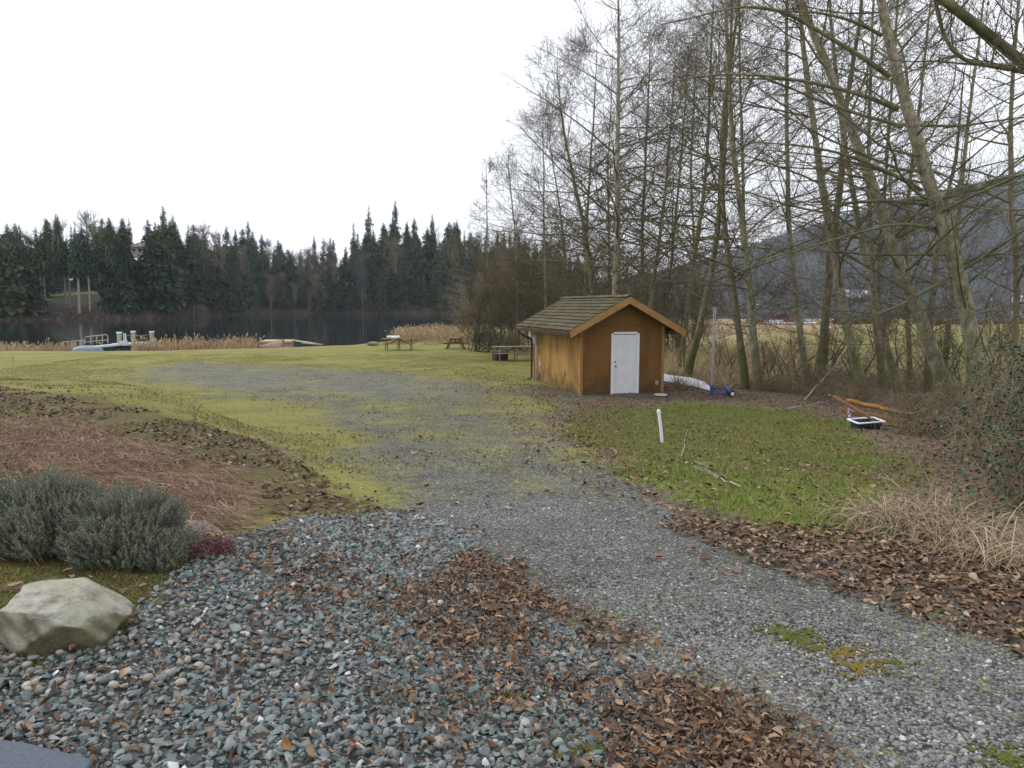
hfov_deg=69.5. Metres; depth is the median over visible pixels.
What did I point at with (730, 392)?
boat dolly
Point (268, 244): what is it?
leafless tree
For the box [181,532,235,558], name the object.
sedum plant
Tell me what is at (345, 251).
conifer tree
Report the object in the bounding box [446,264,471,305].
conifer tree
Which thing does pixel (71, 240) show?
conifer tree
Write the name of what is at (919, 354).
bare shrub
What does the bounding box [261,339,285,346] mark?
old rowboat
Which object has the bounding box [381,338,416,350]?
picnic table
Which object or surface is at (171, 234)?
conifer tree
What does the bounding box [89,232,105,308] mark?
pine tree
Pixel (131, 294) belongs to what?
conifer tree
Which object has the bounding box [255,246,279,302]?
conifer tree
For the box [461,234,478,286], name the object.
conifer tree
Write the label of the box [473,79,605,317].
alder tree
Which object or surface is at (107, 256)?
pine tree
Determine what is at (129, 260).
pine tree
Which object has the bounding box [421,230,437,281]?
conifer tree
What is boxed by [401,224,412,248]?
conifer tree
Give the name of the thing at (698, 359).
tall dry grass
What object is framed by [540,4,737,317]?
alder tree
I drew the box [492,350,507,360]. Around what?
fire ring
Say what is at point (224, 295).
conifer tree
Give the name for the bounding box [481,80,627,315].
alder tree
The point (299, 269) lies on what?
leafless tree
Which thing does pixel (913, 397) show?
bramble bush
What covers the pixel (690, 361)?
alder tree
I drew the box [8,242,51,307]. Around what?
conifer tree
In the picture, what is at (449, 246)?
conifer tree
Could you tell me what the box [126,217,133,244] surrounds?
conifer tree
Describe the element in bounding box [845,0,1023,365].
alder tree
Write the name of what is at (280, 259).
conifer tree
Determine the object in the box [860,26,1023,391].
alder tree
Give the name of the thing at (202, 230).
leafless tree
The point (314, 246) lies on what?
conifer tree
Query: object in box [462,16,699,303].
alder tree
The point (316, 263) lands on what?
conifer tree
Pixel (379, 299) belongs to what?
conifer tree
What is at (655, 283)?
bare shrub
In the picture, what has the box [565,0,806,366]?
alder tree
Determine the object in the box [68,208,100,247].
leafless tree
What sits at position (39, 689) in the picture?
pebbles
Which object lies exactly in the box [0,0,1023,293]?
sky
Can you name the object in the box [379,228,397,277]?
conifer tree
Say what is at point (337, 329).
water
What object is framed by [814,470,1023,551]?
dry grass clump
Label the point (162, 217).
conifer tree
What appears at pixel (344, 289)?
conifer tree
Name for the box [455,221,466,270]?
conifer tree
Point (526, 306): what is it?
bare shrub
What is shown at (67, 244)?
pine tree
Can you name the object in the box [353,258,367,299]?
leafless tree
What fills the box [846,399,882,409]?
log
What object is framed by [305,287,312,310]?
leafless tree
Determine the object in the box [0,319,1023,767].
ground
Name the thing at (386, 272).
conifer tree
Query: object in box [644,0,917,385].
alder tree
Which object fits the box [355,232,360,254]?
conifer tree
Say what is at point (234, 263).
conifer tree
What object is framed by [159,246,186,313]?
conifer tree
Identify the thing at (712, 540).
fallen leaves
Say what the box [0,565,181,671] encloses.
moss bed
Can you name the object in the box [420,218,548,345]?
bare shrub
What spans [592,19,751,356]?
alder tree
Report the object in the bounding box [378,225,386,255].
conifer tree
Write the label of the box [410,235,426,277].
pine tree
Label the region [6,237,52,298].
conifer tree
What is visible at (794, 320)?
field hedge
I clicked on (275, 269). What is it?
conifer tree
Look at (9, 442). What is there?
dead thatch
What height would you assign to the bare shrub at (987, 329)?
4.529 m
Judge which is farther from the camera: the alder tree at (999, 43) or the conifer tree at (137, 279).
the conifer tree at (137, 279)
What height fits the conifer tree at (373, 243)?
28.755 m
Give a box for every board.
[832,395,874,421]
[844,409,907,424]
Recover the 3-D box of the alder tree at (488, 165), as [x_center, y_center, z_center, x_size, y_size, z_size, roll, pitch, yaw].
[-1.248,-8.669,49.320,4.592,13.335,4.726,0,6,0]
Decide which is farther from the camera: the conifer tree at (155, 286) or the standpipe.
the conifer tree at (155, 286)
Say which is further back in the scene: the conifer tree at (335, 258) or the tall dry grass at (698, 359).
the conifer tree at (335, 258)
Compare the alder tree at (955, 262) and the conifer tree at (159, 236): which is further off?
the conifer tree at (159, 236)
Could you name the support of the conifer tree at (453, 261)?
on the hillside
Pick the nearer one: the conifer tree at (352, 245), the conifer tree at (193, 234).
the conifer tree at (193, 234)
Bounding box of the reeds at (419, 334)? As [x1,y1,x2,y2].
[385,322,498,341]
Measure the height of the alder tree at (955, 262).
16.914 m
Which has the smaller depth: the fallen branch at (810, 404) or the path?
the path
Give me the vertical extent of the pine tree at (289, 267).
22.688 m
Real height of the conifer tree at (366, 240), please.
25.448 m
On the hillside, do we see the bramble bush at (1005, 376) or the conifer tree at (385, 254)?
the conifer tree at (385, 254)
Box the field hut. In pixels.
[770,314,787,318]
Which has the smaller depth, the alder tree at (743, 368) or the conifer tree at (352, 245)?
the alder tree at (743, 368)
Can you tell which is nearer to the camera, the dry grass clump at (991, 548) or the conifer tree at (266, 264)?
the dry grass clump at (991, 548)
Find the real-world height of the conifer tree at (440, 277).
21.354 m
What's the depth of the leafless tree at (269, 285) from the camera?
290.46 m
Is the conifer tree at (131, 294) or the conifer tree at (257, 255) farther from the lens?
the conifer tree at (257, 255)
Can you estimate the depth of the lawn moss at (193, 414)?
16.24 m
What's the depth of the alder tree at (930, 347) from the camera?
20.00 m
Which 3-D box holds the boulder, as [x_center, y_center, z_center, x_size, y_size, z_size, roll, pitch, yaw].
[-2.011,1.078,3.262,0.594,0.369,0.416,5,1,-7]
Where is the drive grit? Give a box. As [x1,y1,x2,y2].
[285,487,1023,767]
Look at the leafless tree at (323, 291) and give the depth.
307.46 m
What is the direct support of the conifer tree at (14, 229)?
on the hillside
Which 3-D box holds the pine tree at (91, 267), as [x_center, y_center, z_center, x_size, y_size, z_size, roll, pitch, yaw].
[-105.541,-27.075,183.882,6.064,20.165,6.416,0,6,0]
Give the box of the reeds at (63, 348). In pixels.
[38,338,77,350]
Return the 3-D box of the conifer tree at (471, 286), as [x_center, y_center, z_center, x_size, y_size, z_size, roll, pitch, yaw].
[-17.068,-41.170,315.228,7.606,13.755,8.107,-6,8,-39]
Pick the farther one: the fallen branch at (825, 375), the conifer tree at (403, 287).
the conifer tree at (403, 287)
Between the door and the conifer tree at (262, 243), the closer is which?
the door
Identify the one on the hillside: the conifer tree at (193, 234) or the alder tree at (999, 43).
the conifer tree at (193, 234)
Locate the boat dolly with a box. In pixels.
[710,308,735,396]
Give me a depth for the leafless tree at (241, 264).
296.20 m
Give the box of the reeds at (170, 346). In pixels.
[125,333,264,350]
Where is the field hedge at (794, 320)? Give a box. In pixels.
[744,314,1023,324]
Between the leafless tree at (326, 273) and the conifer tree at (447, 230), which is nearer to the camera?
the leafless tree at (326, 273)
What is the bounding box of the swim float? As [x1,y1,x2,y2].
[260,339,294,347]
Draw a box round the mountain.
[708,231,1023,307]
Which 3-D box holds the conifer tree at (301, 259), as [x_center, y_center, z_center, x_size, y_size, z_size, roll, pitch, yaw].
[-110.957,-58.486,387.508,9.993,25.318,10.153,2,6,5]
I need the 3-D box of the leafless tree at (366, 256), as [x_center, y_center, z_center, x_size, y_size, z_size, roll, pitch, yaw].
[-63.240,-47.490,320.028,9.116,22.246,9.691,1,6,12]
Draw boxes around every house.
[130,243,145,257]
[848,290,859,296]
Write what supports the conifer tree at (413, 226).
on the hillside
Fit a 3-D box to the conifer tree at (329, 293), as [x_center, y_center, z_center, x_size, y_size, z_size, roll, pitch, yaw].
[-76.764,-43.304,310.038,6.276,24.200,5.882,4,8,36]
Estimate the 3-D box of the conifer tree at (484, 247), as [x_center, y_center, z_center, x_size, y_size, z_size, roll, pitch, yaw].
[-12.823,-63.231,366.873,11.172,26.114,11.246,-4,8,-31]
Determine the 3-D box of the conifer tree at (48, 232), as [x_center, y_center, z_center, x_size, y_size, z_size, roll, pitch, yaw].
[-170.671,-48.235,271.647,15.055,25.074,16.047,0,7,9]
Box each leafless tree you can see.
[21,227,33,248]
[43,216,71,249]
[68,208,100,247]
[96,224,123,246]
[174,264,187,310]
[186,222,214,248]
[189,284,198,310]
[196,249,218,295]
[208,230,222,247]
[211,246,228,282]
[235,255,248,284]
[238,244,248,274]
[259,238,275,268]
[260,250,276,268]
[263,274,276,307]
[274,272,286,293]
[290,250,303,273]
[291,282,298,309]
[294,252,308,283]
[296,268,306,298]
[299,245,321,273]
[305,252,322,283]
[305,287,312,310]
[308,252,321,281]
[308,273,323,301]
[320,236,337,273]
[320,287,326,306]
[322,264,335,291]
[326,257,339,294]
[349,246,359,272]
[352,268,370,309]
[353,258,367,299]
[358,249,372,298]
[383,237,404,278]
[386,223,403,246]
[428,224,446,252]
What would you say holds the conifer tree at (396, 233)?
on the hillside
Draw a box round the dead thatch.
[0,414,333,545]
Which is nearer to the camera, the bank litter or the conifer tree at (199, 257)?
the bank litter
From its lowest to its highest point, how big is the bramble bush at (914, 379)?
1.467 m
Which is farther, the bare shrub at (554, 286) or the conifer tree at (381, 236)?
the conifer tree at (381, 236)
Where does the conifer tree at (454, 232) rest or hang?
on the hillside
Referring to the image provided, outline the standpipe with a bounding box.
[657,409,663,441]
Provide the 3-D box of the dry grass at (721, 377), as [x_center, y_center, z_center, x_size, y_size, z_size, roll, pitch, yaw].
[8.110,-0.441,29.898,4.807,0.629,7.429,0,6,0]
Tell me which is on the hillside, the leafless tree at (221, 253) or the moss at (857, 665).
the leafless tree at (221, 253)
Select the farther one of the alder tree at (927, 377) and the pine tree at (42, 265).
the pine tree at (42, 265)
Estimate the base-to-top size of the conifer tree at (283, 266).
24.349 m
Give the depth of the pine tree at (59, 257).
188.84 m
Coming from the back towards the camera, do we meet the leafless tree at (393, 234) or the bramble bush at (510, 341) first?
the leafless tree at (393, 234)
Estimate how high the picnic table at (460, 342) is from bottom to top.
0.830 m
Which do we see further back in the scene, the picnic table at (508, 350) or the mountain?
the mountain
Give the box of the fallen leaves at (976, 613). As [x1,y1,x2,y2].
[659,515,1023,656]
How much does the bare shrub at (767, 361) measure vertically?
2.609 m
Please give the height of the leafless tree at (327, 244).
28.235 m
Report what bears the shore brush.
on the hillside
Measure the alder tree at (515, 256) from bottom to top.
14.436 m
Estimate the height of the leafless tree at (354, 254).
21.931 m
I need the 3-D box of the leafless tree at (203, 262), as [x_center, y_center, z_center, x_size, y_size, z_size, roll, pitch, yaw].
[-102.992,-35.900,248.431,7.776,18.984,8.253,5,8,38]
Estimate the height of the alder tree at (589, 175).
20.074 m
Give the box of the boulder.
[0,577,134,657]
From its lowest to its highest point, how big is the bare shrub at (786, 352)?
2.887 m
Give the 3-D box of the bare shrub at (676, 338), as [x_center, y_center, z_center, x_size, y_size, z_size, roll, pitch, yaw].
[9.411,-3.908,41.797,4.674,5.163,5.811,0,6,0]
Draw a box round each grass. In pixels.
[419,336,532,345]
[555,402,975,574]
[664,319,924,371]
[664,362,785,388]
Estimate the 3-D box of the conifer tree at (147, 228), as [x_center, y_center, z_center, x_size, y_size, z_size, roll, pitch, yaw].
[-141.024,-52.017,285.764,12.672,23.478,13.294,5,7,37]
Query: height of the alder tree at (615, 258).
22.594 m
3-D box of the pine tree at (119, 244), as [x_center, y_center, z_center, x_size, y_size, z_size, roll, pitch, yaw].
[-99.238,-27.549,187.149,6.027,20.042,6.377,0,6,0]
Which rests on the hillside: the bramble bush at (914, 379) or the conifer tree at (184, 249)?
the conifer tree at (184, 249)
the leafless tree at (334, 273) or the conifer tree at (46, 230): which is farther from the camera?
the leafless tree at (334, 273)
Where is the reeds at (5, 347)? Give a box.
[0,340,54,350]
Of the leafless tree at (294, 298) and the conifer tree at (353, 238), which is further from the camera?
the conifer tree at (353, 238)
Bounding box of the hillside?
[0,280,692,319]
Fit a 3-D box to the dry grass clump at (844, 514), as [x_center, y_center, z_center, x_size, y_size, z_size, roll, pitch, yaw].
[2.816,0.983,5.778,1.583,0.341,1.524,0,6,0]
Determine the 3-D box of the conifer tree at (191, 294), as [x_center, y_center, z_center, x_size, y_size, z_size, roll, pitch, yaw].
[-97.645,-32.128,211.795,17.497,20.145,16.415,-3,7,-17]
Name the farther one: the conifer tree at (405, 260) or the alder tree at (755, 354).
the conifer tree at (405, 260)
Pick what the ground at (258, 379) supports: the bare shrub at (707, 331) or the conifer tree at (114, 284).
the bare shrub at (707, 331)
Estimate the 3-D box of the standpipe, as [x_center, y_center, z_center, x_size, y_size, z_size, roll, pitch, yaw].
[2.587,0.787,12.840,0.147,0.706,0.066,1,6,13]
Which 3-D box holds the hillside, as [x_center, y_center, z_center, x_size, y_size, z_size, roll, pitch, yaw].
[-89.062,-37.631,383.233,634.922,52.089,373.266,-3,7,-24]
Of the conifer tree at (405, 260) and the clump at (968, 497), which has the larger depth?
the conifer tree at (405, 260)
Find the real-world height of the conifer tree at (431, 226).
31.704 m
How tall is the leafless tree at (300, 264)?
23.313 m
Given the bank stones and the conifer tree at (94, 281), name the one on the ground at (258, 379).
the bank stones
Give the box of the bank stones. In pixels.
[172,426,387,522]
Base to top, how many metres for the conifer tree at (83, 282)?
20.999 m
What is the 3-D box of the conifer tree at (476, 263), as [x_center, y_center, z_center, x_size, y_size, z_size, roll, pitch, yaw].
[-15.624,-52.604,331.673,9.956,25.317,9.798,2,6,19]
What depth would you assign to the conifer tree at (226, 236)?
329.60 m
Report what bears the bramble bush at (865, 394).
on the ground at (258, 379)
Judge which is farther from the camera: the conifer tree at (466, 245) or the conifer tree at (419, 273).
the conifer tree at (466, 245)
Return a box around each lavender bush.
[0,457,118,566]
[0,479,16,534]
[47,476,202,572]
[135,527,191,572]
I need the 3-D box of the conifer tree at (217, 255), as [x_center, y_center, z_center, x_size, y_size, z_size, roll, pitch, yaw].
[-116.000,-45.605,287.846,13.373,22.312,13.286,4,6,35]
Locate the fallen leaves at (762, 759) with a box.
[0,503,902,767]
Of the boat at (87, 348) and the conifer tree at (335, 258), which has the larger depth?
the conifer tree at (335, 258)
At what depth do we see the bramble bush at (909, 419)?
15.29 m
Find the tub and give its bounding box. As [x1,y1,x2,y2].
[847,417,885,428]
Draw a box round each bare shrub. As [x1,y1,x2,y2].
[401,252,563,351]
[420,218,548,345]
[440,212,580,344]
[442,276,490,332]
[481,200,588,345]
[494,212,630,305]
[497,207,603,317]
[546,213,680,294]
[572,224,700,304]
[597,239,688,325]
[652,274,721,356]
[663,264,727,348]
[704,324,749,370]
[741,324,805,380]
[756,316,834,378]
[779,299,869,369]
[818,307,896,376]
[851,310,959,383]
[885,309,996,373]
[918,306,1009,387]
[923,279,1023,380]
[951,286,1023,389]
[982,225,1023,364]
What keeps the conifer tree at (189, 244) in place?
on the hillside
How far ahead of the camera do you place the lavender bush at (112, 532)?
4.16 m
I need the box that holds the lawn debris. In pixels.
[8,352,640,490]
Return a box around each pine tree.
[25,234,51,308]
[32,232,55,311]
[52,237,68,308]
[56,238,73,307]
[62,237,88,313]
[75,235,100,312]
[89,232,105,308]
[101,226,122,274]
[108,237,129,280]
[117,232,137,275]
[285,256,298,307]
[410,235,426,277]
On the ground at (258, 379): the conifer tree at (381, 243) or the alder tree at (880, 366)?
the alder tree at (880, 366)
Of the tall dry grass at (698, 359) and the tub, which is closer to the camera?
the tub
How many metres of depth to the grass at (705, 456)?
11.06 m
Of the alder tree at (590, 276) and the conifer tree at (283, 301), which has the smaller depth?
the alder tree at (590, 276)
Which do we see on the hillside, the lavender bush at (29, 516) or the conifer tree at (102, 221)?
the conifer tree at (102, 221)
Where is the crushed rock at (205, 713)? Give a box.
[0,508,754,767]
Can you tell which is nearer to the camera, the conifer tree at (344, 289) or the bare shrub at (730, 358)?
the bare shrub at (730, 358)
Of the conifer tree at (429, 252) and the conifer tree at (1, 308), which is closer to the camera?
the conifer tree at (1, 308)
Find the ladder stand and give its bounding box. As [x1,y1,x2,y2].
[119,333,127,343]
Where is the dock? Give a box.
[62,331,153,350]
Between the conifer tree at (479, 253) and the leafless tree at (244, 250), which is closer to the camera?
the leafless tree at (244, 250)
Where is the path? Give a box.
[0,739,92,767]
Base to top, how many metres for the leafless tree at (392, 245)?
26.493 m
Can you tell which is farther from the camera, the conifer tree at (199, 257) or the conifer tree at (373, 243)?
the conifer tree at (373, 243)
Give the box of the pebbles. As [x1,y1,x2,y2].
[0,509,579,767]
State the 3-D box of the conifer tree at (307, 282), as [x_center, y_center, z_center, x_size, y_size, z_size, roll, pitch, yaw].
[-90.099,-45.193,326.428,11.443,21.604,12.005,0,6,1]
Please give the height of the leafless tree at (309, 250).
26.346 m
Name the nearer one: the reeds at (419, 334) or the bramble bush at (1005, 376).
the bramble bush at (1005, 376)
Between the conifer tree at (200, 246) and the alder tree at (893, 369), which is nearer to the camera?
the alder tree at (893, 369)
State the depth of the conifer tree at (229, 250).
307.52 m
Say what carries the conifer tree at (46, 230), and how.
on the hillside
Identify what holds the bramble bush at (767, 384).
on the ground at (258, 379)
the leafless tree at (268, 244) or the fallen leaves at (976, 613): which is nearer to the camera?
the fallen leaves at (976, 613)
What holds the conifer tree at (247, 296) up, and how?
on the hillside
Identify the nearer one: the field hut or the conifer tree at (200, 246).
the field hut
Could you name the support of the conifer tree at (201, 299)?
on the hillside
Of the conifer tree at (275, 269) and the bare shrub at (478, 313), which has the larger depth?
the conifer tree at (275, 269)
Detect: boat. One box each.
[72,346,103,350]
[664,374,709,390]
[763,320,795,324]
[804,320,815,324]
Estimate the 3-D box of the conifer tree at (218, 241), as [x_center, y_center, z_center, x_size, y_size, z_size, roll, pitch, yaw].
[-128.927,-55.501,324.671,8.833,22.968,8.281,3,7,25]
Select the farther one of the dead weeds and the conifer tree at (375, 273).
the conifer tree at (375, 273)
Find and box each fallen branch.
[693,466,741,487]
[787,392,854,409]
[804,327,858,400]
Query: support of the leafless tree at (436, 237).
on the hillside
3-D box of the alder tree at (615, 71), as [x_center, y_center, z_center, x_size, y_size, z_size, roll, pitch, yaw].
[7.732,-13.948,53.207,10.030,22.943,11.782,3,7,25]
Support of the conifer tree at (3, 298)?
on the hillside
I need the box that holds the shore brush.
[0,304,533,319]
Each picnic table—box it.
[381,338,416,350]
[442,337,466,348]
[491,346,533,360]
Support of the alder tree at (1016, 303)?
on the ground at (258, 379)
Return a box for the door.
[613,334,636,392]
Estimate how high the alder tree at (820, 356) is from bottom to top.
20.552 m
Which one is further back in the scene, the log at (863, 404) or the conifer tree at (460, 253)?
the conifer tree at (460, 253)
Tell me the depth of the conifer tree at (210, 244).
329.90 m
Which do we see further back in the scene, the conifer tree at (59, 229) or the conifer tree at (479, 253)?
the conifer tree at (479, 253)
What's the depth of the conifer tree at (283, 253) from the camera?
379.82 m
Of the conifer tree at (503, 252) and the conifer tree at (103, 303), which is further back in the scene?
the conifer tree at (503, 252)
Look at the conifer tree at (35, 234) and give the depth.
238.89 m
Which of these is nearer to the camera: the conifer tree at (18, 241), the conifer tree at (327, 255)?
the conifer tree at (18, 241)
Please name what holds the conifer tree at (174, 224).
on the hillside
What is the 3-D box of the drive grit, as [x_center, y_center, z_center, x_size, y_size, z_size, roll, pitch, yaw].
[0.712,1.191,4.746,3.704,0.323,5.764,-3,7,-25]
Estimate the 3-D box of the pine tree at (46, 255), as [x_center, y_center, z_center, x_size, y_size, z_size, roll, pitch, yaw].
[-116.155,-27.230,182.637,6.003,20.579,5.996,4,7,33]
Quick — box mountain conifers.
[619,170,1023,304]
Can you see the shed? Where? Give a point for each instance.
(598, 344)
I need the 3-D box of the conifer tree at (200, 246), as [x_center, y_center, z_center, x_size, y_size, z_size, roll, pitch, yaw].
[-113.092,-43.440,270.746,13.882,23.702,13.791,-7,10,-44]
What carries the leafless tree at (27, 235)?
on the hillside
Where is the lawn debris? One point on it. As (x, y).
(359, 425)
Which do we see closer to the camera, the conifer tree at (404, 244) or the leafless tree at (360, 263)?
the leafless tree at (360, 263)
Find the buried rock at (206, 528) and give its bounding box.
[181,520,218,533]
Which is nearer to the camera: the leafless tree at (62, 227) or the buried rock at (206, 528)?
the buried rock at (206, 528)
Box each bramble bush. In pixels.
[464,328,507,351]
[480,326,533,352]
[734,370,802,392]
[749,355,853,394]
[789,355,888,386]
[790,368,932,405]
[819,355,966,391]
[859,390,978,437]
[861,377,980,417]
[900,366,1023,469]
[909,396,1023,512]
[920,363,1022,416]
[939,321,1023,437]
[958,329,1023,476]
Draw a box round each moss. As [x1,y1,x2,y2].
[0,354,936,489]
[209,521,1023,767]
[797,635,936,684]
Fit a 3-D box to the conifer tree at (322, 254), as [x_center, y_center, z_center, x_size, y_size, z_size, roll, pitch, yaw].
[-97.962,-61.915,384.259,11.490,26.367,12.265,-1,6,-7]
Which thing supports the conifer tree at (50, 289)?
on the hillside
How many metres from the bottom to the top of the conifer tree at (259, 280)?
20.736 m
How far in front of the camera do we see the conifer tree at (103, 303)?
188.49 m
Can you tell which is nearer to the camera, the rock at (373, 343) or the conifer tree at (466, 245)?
the rock at (373, 343)
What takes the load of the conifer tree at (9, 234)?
on the hillside
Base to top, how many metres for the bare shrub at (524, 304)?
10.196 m
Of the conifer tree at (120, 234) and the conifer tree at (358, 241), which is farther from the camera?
the conifer tree at (358, 241)
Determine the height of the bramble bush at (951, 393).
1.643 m
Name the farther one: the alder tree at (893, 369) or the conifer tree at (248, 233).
the conifer tree at (248, 233)
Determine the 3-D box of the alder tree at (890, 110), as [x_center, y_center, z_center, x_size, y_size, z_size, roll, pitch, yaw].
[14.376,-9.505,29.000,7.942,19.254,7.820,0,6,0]
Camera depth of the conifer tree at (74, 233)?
237.70 m
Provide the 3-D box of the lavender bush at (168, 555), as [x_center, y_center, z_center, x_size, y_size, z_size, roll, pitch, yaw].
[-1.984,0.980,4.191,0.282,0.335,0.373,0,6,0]
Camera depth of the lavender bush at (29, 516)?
4.26 m
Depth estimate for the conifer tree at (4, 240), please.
218.26 m
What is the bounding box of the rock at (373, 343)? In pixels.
[367,341,378,345]
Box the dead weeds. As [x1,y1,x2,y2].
[0,355,254,443]
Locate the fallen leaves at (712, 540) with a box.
[0,368,1023,658]
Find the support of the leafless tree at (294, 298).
on the hillside
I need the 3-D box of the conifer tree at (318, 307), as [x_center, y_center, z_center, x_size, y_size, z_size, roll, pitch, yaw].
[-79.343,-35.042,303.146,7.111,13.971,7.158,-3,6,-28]
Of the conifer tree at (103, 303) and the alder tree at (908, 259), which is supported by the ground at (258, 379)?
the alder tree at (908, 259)
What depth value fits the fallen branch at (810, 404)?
21.74 m
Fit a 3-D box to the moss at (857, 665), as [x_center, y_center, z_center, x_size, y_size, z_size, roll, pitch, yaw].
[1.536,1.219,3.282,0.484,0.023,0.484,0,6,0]
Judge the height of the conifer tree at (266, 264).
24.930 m
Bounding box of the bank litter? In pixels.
[0,386,380,519]
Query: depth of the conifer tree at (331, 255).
361.68 m
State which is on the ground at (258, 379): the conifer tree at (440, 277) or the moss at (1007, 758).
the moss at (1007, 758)
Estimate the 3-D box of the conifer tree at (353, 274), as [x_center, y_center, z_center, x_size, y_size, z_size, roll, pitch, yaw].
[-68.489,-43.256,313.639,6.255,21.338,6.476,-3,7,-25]
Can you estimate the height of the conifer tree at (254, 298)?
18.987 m
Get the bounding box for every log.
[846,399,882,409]
[880,407,918,415]
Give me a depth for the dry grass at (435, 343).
57.21 m
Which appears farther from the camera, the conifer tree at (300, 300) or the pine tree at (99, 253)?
the conifer tree at (300, 300)
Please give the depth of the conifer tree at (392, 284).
304.95 m
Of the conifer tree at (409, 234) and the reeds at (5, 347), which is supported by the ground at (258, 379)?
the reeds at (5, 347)
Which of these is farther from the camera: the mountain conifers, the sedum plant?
the mountain conifers
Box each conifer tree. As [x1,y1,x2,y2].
[0,234,10,258]
[0,242,48,317]
[0,250,23,315]
[0,302,8,317]
[1,223,13,249]
[5,236,42,307]
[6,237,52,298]
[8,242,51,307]
[10,222,26,249]
[16,225,24,246]
[22,237,63,295]
[30,227,52,282]
[40,217,54,278]
[41,219,53,248]
[48,213,70,287]
[49,216,72,286]
[66,224,95,289]
[68,224,73,279]
[70,226,77,285]
[85,224,101,287]
[90,243,138,309]
[92,224,144,301]
[94,221,112,282]
[98,217,104,230]
[98,236,131,313]
[101,221,114,299]
[111,267,143,314]
[119,218,137,263]
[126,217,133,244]
[131,230,176,304]
[131,260,148,302]
[134,237,178,311]
[137,219,152,264]
[144,224,189,309]
[159,206,168,242]
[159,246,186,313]
[162,219,202,278]
[168,237,201,303]
[170,215,177,236]
[170,235,205,291]
[184,237,215,286]
[185,224,208,257]
[185,225,192,246]
[185,264,208,304]
[189,238,206,296]
[196,234,217,287]
[198,242,212,300]
[200,257,223,312]
[202,236,213,263]
[208,239,225,290]
[209,264,230,309]
[215,233,226,276]
[221,226,230,269]
[223,269,250,300]
[224,239,241,277]
[224,266,243,312]
[228,237,242,282]
[232,229,238,252]
[233,276,249,311]
[234,228,252,279]
[241,240,256,293]
[243,221,255,260]
[243,261,265,308]
[250,231,259,263]
[252,258,269,306]
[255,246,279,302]
[258,233,269,269]
[261,250,278,306]
[270,238,282,265]
[270,249,280,291]
[271,273,294,311]
[276,243,286,258]
[277,249,307,298]
[277,252,283,271]
[287,264,307,308]
[298,248,304,282]
[299,258,312,305]
[308,258,325,304]
[311,236,321,282]
[312,283,325,312]
[318,241,326,283]
[322,245,336,293]
[324,252,335,306]
[326,257,364,309]
[329,239,336,282]
[331,242,339,276]
[343,246,349,264]
[348,240,357,273]
[348,259,356,292]
[349,222,358,260]
[354,231,369,262]
[354,244,368,289]
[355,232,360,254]
[357,233,386,295]
[362,204,373,250]
[365,268,395,310]
[367,250,379,296]
[377,223,385,251]
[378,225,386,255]
[378,232,398,272]
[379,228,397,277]
[383,266,389,281]
[385,268,404,305]
[390,200,401,270]
[393,256,411,306]
[396,241,411,269]
[397,249,410,278]
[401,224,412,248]
[401,235,430,287]
[403,222,409,249]
[405,262,418,301]
[408,217,417,257]
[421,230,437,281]
[428,249,444,289]
[429,214,436,248]
[436,243,449,270]
[437,222,464,256]
[439,237,451,283]
[446,222,466,257]
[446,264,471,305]
[447,233,453,267]
[447,235,461,285]
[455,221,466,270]
[457,231,464,275]
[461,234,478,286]
[463,233,472,257]
[463,238,485,275]
[468,272,477,299]
[470,241,484,280]
[483,234,488,260]
[485,245,496,279]
[496,235,508,269]
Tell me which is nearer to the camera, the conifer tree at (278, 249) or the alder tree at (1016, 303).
the alder tree at (1016, 303)
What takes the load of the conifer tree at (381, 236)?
on the hillside
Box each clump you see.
[772,476,969,539]
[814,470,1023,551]
[871,454,1023,546]
[878,489,1023,584]
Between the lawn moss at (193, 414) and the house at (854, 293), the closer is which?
the lawn moss at (193, 414)
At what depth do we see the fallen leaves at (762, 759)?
3.00 m
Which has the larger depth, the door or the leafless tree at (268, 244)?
the leafless tree at (268, 244)
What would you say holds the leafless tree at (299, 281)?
on the hillside
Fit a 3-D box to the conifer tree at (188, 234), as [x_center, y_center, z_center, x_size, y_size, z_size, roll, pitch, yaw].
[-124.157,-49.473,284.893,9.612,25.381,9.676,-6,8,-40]
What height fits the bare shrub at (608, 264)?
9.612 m
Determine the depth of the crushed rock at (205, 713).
3.01 m
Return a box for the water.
[0,308,1023,350]
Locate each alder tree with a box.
[461,136,566,350]
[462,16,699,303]
[462,156,526,347]
[466,0,782,303]
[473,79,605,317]
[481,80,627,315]
[487,4,659,310]
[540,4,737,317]
[541,0,761,313]
[554,27,687,293]
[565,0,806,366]
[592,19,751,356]
[602,0,860,390]
[605,0,807,377]
[607,0,829,389]
[626,5,794,328]
[638,0,1023,414]
[639,0,826,361]
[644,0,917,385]
[651,0,1012,398]
[704,0,1023,408]
[717,0,984,403]
[727,0,954,376]
[742,0,1009,390]
[776,0,1003,351]
[803,0,1022,379]
[821,0,1023,238]
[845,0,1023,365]
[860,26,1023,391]
[863,0,1023,386]
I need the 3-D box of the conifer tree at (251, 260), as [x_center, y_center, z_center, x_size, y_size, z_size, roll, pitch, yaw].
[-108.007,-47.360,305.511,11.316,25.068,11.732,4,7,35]
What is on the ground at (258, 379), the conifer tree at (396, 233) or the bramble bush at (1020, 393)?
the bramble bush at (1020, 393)
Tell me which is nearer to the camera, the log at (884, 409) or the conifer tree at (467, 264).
the log at (884, 409)
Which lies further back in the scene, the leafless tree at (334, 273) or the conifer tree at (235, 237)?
the conifer tree at (235, 237)
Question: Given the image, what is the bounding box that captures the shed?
[513,294,686,394]
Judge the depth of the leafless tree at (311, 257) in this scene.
348.04 m

